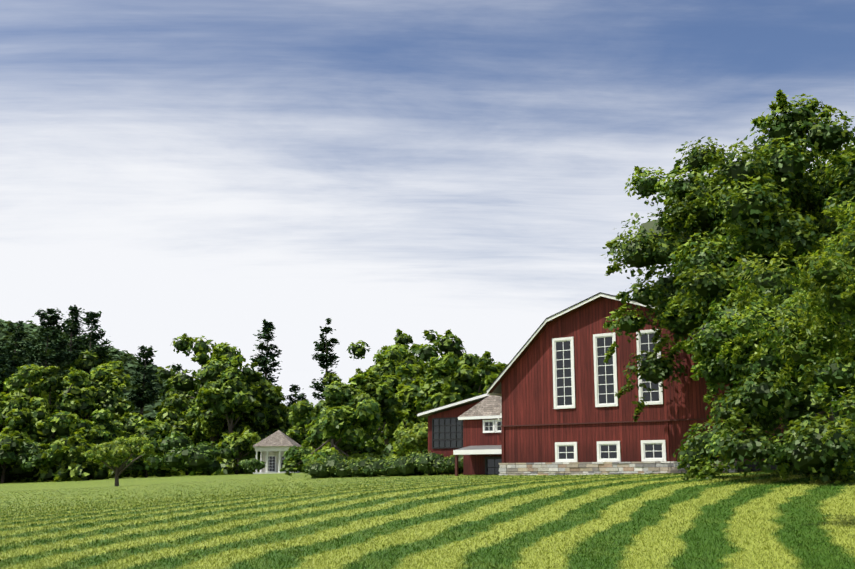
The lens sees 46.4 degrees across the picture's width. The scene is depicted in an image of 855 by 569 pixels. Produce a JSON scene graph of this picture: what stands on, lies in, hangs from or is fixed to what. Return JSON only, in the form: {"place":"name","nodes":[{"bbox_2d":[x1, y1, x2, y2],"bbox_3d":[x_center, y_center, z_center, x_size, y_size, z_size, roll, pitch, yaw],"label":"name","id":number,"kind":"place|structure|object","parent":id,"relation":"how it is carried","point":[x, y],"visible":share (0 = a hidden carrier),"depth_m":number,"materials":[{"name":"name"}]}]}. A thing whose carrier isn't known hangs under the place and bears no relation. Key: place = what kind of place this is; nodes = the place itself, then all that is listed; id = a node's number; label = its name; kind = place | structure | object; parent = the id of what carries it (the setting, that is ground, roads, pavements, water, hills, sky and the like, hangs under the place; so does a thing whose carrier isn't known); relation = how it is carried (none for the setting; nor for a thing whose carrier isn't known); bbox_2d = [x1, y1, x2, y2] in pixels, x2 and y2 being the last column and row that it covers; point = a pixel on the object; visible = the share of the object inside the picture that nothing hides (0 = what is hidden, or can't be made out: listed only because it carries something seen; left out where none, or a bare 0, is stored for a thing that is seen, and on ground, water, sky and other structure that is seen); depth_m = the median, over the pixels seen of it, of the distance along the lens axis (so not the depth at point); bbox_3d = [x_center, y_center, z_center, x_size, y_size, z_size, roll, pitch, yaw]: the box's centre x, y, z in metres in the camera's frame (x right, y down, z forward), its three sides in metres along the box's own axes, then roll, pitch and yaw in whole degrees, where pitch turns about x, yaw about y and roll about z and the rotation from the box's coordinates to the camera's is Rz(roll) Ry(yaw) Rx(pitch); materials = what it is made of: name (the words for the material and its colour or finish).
{"place":"outdoors","nodes":[
{"label":"outdoors","id":0,"kind":"place"},
{"bbox_2d":[262,451,287,471],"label":"gazebo wall","id":1,"kind":"structure","parent":0,"point":[276,453],"depth_m":117.95,"materials":[{"name":"white wood"}]},
{"bbox_2d":[265,455,285,471],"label":"pavilion doors","id":2,"kind":"structure","parent":1,"relation":"in","point":[275,463],"depth_m":117.82,"materials":[{"name":"white wood"}]},
{"bbox_2d":[0,469,854,568],"bbox_3d":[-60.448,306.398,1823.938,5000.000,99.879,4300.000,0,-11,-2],"label":"lawn","id":3,"kind":"structure","parent":0,"point":[35,486],"depth_m":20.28,"materials":[{"name":"green plant"}]},
{"bbox_2d":[81,433,155,485],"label":"ornamental tree","id":4,"kind":"object","parent":3,"relation":"on","point":[115,453],"depth_m":77.39,"materials":[{"name":"green plant"}]},
{"bbox_2d":[0,305,339,427],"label":"conifer trees","id":5,"kind":"object","parent":3,"relation":"on","point":[8,361],"depth_m":159.48,"materials":[{"name":"green plant"}]},
{"bbox_2d":[0,319,392,446],"bbox_3d":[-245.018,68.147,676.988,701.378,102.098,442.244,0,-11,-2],"label":"trees","id":6,"kind":"object","parent":3,"relation":"on","point":[129,361],"visible":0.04,"depth_m":655.36,"materials":[{"name":"green plant"}]},
{"bbox_2d":[0,421,427,475],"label":"shrubs","id":7,"kind":"object","parent":3,"relation":"on","point":[181,453],"depth_m":110.63,"materials":[{"name":"green plant"}]},
{"bbox_2d":[0,329,507,482],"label":"broadleaf tree","id":8,"kind":"object","parent":3,"relation":"on","point":[225,384],"depth_m":127.34,"materials":[{"name":"green plant"}]},
{"bbox_2d":[253,446,300,473],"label":"pavilion","id":9,"kind":"structure","parent":3,"relation":"on","point":[261,449],"depth_m":115.76,"materials":[{"name":"white wood"}]},
{"bbox_2d":[253,430,300,446],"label":"gazebo roof","id":10,"kind":"structure","parent":9,"relation":"on","point":[278,438],"depth_m":116.48,"materials":[{"name":"beige"}]},
{"bbox_2d":[280,381,382,475],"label":"round tree","id":11,"kind":"object","parent":3,"relation":"on","point":[336,419],"depth_m":71.74,"materials":[{"name":"green plant"}]},
{"bbox_2d":[302,449,462,477],"bbox_3d":[-1.680,9.094,50.081,2.798,1.598,13.479,11,-15,-44],"label":"hedge foliage","id":12,"kind":"object","parent":3,"relation":"on","point":[333,465],"visible":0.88,"depth_m":49.62,"materials":[{"name":"green plant"}]},
{"bbox_2d":[455,455,457,475],"bbox_3d":[1.283,8.262,43.782,0.110,1.600,0.110,-8,-13,36],"label":"porch post","id":13,"kind":"object","parent":3,"relation":"on","point":[456,465],"visible":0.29,"depth_m":43.80,"materials":[{"name":"red wood"}]},
{"bbox_2d":[428,401,501,474],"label":"barn annex walls","id":14,"kind":"structure","parent":3,"relation":"on","point":[474,435],"depth_m":44.99,"materials":[{"name":"red wood"}]},
{"bbox_2d":[418,393,500,449],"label":"roof","id":15,"kind":"structure","parent":14,"relation":"on","point":[482,447],"depth_m":49.12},
{"bbox_2d":[417,394,501,454],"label":"roof fascia","id":16,"kind":"structure","parent":15,"relation":"attached to","point":[484,451],"depth_m":44.49,"materials":[{"name":"white wood"}]},
{"bbox_2d":[459,395,501,416],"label":"shingled roof","id":17,"kind":"structure","parent":14,"relation":"on","point":[490,405],"depth_m":45.22,"materials":[{"name":"brown wood"}]},
{"bbox_2d":[483,419,501,432],"bbox_3d":[2.996,6.294,44.354,1.270,0.580,0.060,-8,-13,36],"label":"window frame","id":18,"kind":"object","parent":14,"relation":"attached to","point":[494,421],"depth_m":44.39,"materials":[{"name":"white wood"}]},
{"bbox_2d":[432,417,501,474],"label":"window grilles","id":19,"kind":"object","parent":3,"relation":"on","point":[456,439],"depth_m":49.78,"materials":[{"name":"black metal"}]},
{"bbox_2d":[433,418,501,474],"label":"window panes","id":20,"kind":"structure","parent":19,"relation":"in","point":[490,463],"depth_m":49.71,"materials":[{"name":"black glass"}]},
{"bbox_2d":[499,461,737,474],"bbox_3d":[7.118,7.280,39.075,10.096,0.648,0.235,-8,-13,36],"label":"stone foundation","id":21,"kind":"object","parent":3,"relation":"on","point":[624,467],"visible":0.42,"depth_m":39.21,"materials":[{"name":"grey stone"}]},
{"bbox_2d":[501,461,790,475],"bbox_3d":[11.571,8.548,44.945,10.000,0.879,15.085,-8,-13,36],"label":"barn foundation mortar","id":22,"kind":"object","parent":21,"relation":"attached to","point":[753,465],"depth_m":39.77,"materials":[{"name":"grey concrete"}]},
{"bbox_2d":[501,297,786,462],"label":"barn walls","id":23,"kind":"structure","parent":3,"relation":"on","point":[527,389],"depth_m":40.22,"materials":[{"name":"red wood"}]},
{"bbox_2d":[488,296,602,392],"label":"barn soffit","id":24,"kind":"structure","parent":23,"relation":"attached to","point":[521,355],"depth_m":41.88,"materials":[{"name":"wood"}]},
{"bbox_2d":[487,292,692,389],"bbox_3d":[6.955,2.110,39.770,10.900,3.667,0.050,-8,-13,36],"label":"barn roof edge","id":25,"kind":"object","parent":23,"relation":"on","point":[549,317],"visible":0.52,"depth_m":41.27,"materials":[{"name":"white wood"}]},
{"bbox_2d":[552,329,666,461],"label":"window frames","id":26,"kind":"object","parent":23,"relation":"attached to","point":[606,404],"depth_m":39.78,"materials":[{"name":"white wood"}]},
{"bbox_2d":[556,333,661,458],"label":"window panes","id":27,"kind":"structure","parent":26,"relation":"in","point":[609,379],"depth_m":39.84,"materials":[{"name":"glass"}]},
{"bbox_2d":[501,418,721,426],"bbox_3d":[7.137,5.445,39.377,9.940,0.055,0.025,-8,-13,36],"label":"trim board","id":28,"kind":"object","parent":23,"relation":"attached to","point":[606,422],"visible":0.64,"depth_m":39.36,"materials":[{"name":"wood"}]},
{"bbox_2d":[492,299,841,396],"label":"barn roof","id":29,"kind":"structure","parent":23,"relation":"on","point":[497,389],"depth_m":42.88,"materials":[{"name":"grey"}]},
{"bbox_2d":[487,293,835,400],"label":"roof trim","id":30,"kind":"structure","parent":29,"relation":"attached to","point":[549,319],"depth_m":41.29,"materials":[{"name":"white wood"}]},
{"bbox_2d":[601,89,854,442],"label":"tree","id":31,"kind":"object","parent":3,"relation":"on","point":[778,207],"depth_m":34.24,"materials":[{"name":"green plant"}]},
{"bbox_2d":[615,131,854,485],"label":"tree","id":32,"kind":"object","parent":3,"relation":"on","point":[756,405],"visible":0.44,"depth_m":28.84,"materials":[{"name":"green plant"}]},
{"bbox_2d":[715,196,854,443],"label":"tree","id":33,"kind":"object","parent":3,"relation":"on","point":[828,286],"visible":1,"depth_m":17.12,"materials":[{"name":"green plant"}]},
{"bbox_2d":[0,0,854,406],"label":"sky","id":34,"kind":"structure","parent":0,"point":[214,170],"materials":[{"name":"blue"}]}
]}

